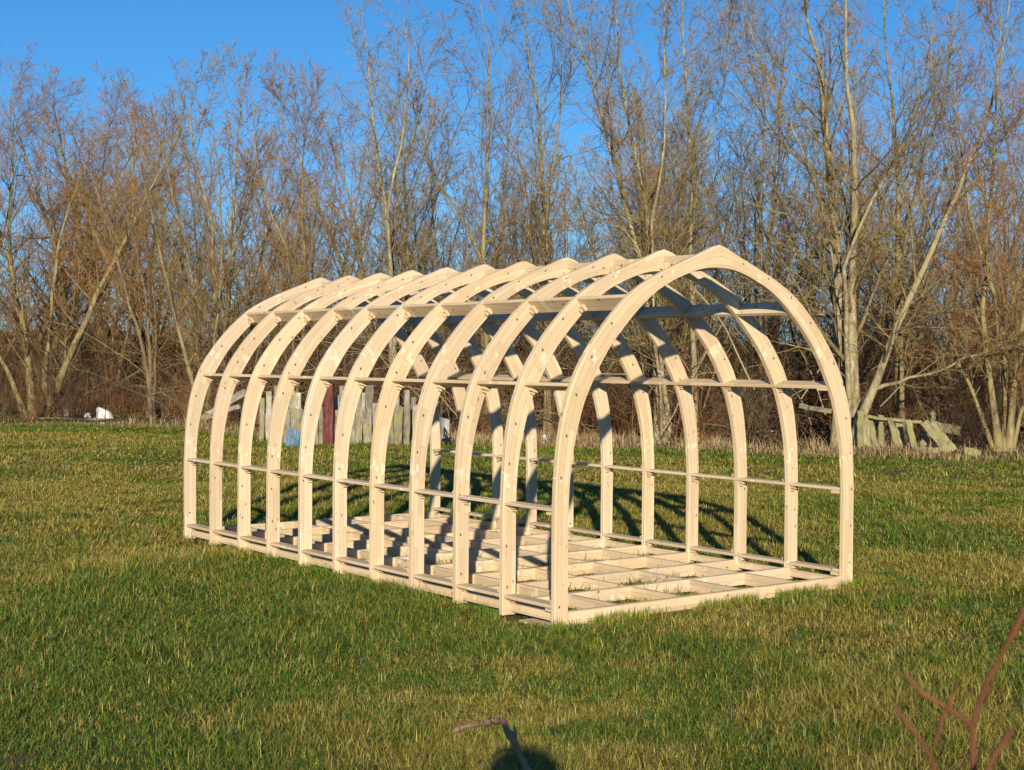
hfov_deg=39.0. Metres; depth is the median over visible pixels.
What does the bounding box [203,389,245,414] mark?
leaning beam
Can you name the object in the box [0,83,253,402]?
wood tree
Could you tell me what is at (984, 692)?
bare branch
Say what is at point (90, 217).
wood tree
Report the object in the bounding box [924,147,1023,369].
wood tree
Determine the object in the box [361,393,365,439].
old plank
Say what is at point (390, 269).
bare tree
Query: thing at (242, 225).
wood tree
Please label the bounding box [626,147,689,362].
wood tree
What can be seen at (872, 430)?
mossy plank
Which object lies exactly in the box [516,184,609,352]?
wood tree
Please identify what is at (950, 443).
mossy plank
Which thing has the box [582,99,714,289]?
wood tree
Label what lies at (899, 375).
bare tree
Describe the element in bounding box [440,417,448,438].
metal sheet
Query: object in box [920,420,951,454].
mossy plank
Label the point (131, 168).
bare tree
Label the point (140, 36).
sky
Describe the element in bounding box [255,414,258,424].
cut log
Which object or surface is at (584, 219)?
wood tree
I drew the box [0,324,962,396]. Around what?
hedge
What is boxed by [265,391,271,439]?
old plank
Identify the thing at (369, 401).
old plank
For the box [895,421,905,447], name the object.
mossy plank
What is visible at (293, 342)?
wood tree
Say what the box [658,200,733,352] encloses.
wood tree
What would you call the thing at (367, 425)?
old plank
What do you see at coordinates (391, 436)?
old plank
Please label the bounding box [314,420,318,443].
old plank
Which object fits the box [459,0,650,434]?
bare tree
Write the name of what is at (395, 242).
wood tree
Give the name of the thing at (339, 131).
wood tree
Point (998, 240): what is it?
wood tree
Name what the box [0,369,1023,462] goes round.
dry grass
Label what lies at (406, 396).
old plank
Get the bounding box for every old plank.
[259,398,264,441]
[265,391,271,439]
[282,407,289,443]
[289,391,295,425]
[290,409,302,443]
[295,393,301,408]
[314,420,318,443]
[318,407,322,443]
[334,395,338,437]
[335,410,338,432]
[339,386,344,405]
[350,417,354,443]
[355,409,362,444]
[357,395,360,408]
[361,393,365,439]
[363,409,371,443]
[365,385,373,433]
[372,403,376,425]
[388,413,393,443]
[393,407,403,443]
[395,393,399,406]
[403,404,410,444]
[404,390,409,403]
[410,397,415,441]
[412,405,416,435]
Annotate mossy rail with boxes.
[868,415,921,423]
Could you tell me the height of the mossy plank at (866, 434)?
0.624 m
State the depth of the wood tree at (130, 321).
41.23 m
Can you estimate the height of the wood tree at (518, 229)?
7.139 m
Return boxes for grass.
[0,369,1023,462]
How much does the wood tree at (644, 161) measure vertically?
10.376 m
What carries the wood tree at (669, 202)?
on the lawn at (396, 474)
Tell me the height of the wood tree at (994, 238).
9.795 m
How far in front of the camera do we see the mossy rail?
26.04 m
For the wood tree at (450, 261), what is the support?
on the lawn at (396, 474)
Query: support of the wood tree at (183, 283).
on the lawn at (396, 474)
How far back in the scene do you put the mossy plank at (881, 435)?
26.06 m
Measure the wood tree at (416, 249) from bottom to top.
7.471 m
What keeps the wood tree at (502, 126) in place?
on the lawn at (396, 474)
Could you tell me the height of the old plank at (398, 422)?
0.751 m
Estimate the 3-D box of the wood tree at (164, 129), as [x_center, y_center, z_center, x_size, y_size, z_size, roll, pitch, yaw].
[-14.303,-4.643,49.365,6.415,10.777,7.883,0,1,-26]
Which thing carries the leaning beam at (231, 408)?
on the cut log
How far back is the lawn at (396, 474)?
8.27 m
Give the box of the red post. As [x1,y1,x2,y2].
[323,375,334,445]
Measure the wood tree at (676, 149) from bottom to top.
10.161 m
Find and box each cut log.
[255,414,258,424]
[257,403,272,414]
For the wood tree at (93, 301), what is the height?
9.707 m
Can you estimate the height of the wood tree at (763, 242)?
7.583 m
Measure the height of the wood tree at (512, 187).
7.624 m
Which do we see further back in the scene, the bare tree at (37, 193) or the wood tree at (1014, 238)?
the bare tree at (37, 193)
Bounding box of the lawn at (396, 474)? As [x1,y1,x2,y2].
[0,384,1023,769]
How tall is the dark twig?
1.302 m
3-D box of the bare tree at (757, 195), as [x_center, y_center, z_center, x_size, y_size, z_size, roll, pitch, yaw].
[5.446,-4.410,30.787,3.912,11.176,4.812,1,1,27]
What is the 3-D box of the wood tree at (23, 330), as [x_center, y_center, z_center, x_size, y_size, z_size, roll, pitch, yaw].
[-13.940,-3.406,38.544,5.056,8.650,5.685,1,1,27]
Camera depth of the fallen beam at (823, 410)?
27.08 m
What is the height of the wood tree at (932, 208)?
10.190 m
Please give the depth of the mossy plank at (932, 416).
26.41 m
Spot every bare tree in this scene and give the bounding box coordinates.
[0,42,175,405]
[64,160,263,404]
[84,67,204,400]
[137,37,295,415]
[221,50,355,398]
[257,63,427,402]
[310,0,484,421]
[340,25,478,388]
[371,0,576,433]
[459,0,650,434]
[511,0,758,442]
[574,0,829,436]
[667,0,867,436]
[706,0,973,448]
[789,0,1023,444]
[839,0,1023,450]
[883,0,1023,450]
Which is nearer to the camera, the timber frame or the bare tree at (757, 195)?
the timber frame
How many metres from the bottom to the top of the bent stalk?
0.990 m
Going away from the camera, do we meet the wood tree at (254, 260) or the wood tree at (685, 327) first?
the wood tree at (685, 327)
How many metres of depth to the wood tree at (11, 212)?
44.72 m
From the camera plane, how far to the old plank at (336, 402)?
27.34 m
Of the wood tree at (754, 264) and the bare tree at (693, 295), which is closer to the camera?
the bare tree at (693, 295)
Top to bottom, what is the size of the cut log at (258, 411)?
0.235 m
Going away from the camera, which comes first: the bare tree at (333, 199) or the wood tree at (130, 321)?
the bare tree at (333, 199)
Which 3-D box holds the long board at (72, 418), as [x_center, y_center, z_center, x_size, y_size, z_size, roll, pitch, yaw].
[-11.320,0.894,37.323,2.024,0.114,0.092,1,1,17]
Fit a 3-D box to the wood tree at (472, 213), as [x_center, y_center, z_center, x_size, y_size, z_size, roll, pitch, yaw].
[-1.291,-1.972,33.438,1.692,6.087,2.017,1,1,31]
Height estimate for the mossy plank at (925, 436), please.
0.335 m
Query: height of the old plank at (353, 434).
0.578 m
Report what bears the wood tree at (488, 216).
on the lawn at (396, 474)
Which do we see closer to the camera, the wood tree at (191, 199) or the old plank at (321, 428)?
the old plank at (321, 428)
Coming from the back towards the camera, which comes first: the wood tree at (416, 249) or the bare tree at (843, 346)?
the wood tree at (416, 249)
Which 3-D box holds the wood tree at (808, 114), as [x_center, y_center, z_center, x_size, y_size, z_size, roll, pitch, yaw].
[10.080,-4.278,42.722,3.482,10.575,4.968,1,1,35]
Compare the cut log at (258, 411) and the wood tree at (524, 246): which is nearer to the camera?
the cut log at (258, 411)
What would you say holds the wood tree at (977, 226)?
on the lawn at (396, 474)
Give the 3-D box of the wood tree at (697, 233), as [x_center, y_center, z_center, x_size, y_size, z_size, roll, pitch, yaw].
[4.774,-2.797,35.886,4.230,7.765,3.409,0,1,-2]
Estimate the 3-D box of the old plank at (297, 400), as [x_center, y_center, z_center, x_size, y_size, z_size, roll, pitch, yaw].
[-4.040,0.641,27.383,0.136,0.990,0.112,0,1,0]
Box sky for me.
[0,0,1023,346]
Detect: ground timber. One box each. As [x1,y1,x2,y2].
[919,447,940,453]
[964,447,981,456]
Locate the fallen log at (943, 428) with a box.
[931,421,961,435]
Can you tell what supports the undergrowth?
on the lawn at (396, 474)
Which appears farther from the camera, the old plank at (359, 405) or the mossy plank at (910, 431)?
the old plank at (359, 405)
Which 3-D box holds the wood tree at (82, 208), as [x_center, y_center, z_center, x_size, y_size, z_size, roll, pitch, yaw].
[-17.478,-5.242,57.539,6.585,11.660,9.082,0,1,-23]
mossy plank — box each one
[856,410,863,449]
[863,415,871,447]
[868,418,878,447]
[878,415,884,446]
[887,418,898,447]
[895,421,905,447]
[904,419,918,449]
[919,432,928,446]
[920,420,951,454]
[929,411,935,422]
[931,421,956,451]
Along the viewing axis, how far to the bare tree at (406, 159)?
33.44 m
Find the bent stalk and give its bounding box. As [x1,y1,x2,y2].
[453,717,530,769]
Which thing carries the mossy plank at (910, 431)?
on the lawn at (396, 474)
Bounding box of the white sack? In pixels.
[96,407,113,418]
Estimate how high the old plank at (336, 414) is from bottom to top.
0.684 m
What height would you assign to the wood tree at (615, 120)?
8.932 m
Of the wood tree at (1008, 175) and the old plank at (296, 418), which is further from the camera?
the wood tree at (1008, 175)
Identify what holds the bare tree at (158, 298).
on the lawn at (396, 474)
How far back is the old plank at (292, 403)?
27.41 m
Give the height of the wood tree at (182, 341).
7.983 m
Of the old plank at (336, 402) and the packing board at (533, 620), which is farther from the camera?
the old plank at (336, 402)
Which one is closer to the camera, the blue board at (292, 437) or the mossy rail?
the mossy rail
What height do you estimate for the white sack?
0.305 m
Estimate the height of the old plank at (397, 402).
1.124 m
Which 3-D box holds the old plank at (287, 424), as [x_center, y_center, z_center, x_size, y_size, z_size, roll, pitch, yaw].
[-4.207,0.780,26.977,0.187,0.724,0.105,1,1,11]
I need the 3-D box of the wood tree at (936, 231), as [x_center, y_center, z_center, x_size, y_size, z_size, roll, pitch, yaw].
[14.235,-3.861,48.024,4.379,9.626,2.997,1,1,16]
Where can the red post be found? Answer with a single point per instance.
(328, 414)
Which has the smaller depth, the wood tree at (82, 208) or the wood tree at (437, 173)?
the wood tree at (437, 173)
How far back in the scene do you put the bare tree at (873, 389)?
25.83 m
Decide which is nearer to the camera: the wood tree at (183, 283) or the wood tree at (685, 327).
the wood tree at (685, 327)
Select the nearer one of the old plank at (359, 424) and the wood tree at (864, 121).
the old plank at (359, 424)
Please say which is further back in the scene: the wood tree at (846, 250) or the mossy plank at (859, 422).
the wood tree at (846, 250)
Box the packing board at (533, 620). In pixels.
[520,618,566,629]
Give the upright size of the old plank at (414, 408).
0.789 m
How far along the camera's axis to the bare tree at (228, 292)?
36.36 m
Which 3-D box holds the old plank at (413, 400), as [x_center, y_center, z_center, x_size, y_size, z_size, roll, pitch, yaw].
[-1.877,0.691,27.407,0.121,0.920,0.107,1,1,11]
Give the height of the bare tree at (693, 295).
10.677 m
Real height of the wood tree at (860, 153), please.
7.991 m
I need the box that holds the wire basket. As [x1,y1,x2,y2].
[443,427,451,444]
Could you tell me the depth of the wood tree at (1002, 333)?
31.91 m
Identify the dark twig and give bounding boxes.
[0,756,35,769]
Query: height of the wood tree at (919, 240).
8.557 m
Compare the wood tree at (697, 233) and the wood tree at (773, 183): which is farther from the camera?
the wood tree at (773, 183)
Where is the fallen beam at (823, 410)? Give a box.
[799,403,831,413]
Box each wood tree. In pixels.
[0,81,227,412]
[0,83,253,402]
[0,131,58,417]
[0,132,52,378]
[2,100,154,385]
[5,85,194,390]
[21,78,196,377]
[34,113,190,417]
[41,143,118,366]
[56,154,202,392]
[84,81,271,423]
[86,174,194,404]
[120,112,228,371]
[135,123,323,393]
[136,118,227,405]
[182,124,281,420]
[191,161,294,371]
[224,139,324,368]
[224,184,317,371]
[229,139,334,341]
[243,112,411,366]
[247,129,356,393]
[260,48,399,342]
[269,108,388,354]
[345,148,498,347]
[355,178,507,416]
[359,203,413,346]
[364,50,486,378]
[371,151,494,396]
[373,185,440,361]
[395,57,560,365]
[439,167,498,416]
[444,160,529,358]
[460,162,569,380]
[471,141,583,421]
[486,121,610,396]
[496,179,542,347]
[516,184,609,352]
[545,125,625,357]
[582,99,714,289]
[585,87,728,362]
[589,77,701,343]
[596,91,713,345]
[601,98,713,415]
[605,133,748,403]
[621,130,734,328]
[624,107,801,372]
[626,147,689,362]
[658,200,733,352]
[686,147,814,372]
[709,110,829,430]
[713,119,861,434]
[725,88,890,350]
[731,39,890,399]
[762,118,906,376]
[783,166,847,366]
[786,51,927,378]
[822,92,1012,415]
[826,192,881,360]
[835,100,991,403]
[847,100,1010,339]
[878,140,1004,376]
[902,112,1023,370]
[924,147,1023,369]
[933,74,1023,409]
[936,143,1023,398]
[970,204,1023,433]
[977,198,1017,301]
[988,124,1023,352]
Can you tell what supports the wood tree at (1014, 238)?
on the lawn at (396, 474)
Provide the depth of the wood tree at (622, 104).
47.52 m
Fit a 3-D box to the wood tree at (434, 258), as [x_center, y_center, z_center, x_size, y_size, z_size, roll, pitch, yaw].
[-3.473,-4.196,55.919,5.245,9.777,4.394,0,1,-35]
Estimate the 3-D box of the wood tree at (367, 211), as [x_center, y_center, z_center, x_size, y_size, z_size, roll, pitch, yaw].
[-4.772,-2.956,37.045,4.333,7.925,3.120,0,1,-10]
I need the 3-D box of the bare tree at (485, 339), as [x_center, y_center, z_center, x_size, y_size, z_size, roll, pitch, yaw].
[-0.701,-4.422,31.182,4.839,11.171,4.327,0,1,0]
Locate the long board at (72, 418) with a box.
[39,417,108,419]
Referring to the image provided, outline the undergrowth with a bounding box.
[0,105,1023,452]
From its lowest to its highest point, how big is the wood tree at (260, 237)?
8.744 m
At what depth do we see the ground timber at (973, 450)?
24.52 m
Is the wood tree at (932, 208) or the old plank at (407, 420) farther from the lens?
the wood tree at (932, 208)
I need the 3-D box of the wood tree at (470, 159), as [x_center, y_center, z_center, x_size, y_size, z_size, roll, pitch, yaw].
[-0.986,-4.030,38.808,4.685,10.093,4.263,0,1,0]
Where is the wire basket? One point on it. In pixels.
(445, 430)
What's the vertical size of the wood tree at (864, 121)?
8.987 m
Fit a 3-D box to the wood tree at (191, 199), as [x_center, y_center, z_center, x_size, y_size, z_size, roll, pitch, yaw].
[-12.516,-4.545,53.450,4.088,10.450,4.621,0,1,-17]
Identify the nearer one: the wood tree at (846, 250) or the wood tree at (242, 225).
the wood tree at (242, 225)
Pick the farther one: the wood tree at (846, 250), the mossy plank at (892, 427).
the wood tree at (846, 250)
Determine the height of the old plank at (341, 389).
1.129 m
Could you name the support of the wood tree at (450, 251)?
on the lawn at (396, 474)
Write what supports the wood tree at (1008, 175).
on the lawn at (396, 474)
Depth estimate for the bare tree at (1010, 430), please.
26.27 m
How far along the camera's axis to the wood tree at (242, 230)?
49.04 m
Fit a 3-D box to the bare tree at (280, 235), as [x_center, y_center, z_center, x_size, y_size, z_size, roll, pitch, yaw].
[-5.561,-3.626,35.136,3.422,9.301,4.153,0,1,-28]
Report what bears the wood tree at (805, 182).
on the lawn at (396, 474)
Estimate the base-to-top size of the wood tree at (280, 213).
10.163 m
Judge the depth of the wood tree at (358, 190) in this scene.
44.31 m
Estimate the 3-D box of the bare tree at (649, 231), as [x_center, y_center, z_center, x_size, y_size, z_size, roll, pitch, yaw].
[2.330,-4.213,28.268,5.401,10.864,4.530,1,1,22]
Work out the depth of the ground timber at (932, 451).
24.82 m
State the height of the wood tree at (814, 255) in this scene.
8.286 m
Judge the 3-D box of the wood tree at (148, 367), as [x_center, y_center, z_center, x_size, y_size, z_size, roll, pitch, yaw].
[-10.288,-3.130,38.697,3.073,8.132,3.809,1,1,38]
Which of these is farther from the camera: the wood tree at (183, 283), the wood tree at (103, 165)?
the wood tree at (103, 165)
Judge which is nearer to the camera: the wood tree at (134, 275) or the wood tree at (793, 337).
the wood tree at (793, 337)
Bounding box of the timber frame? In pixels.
[184,245,853,625]
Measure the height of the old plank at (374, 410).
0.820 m
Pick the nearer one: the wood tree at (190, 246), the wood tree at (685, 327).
the wood tree at (685, 327)
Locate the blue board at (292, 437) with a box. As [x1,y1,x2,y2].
[285,429,300,446]
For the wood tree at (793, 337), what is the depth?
31.55 m
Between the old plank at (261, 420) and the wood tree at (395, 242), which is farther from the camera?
the wood tree at (395, 242)
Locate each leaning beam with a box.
[201,404,240,419]
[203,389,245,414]

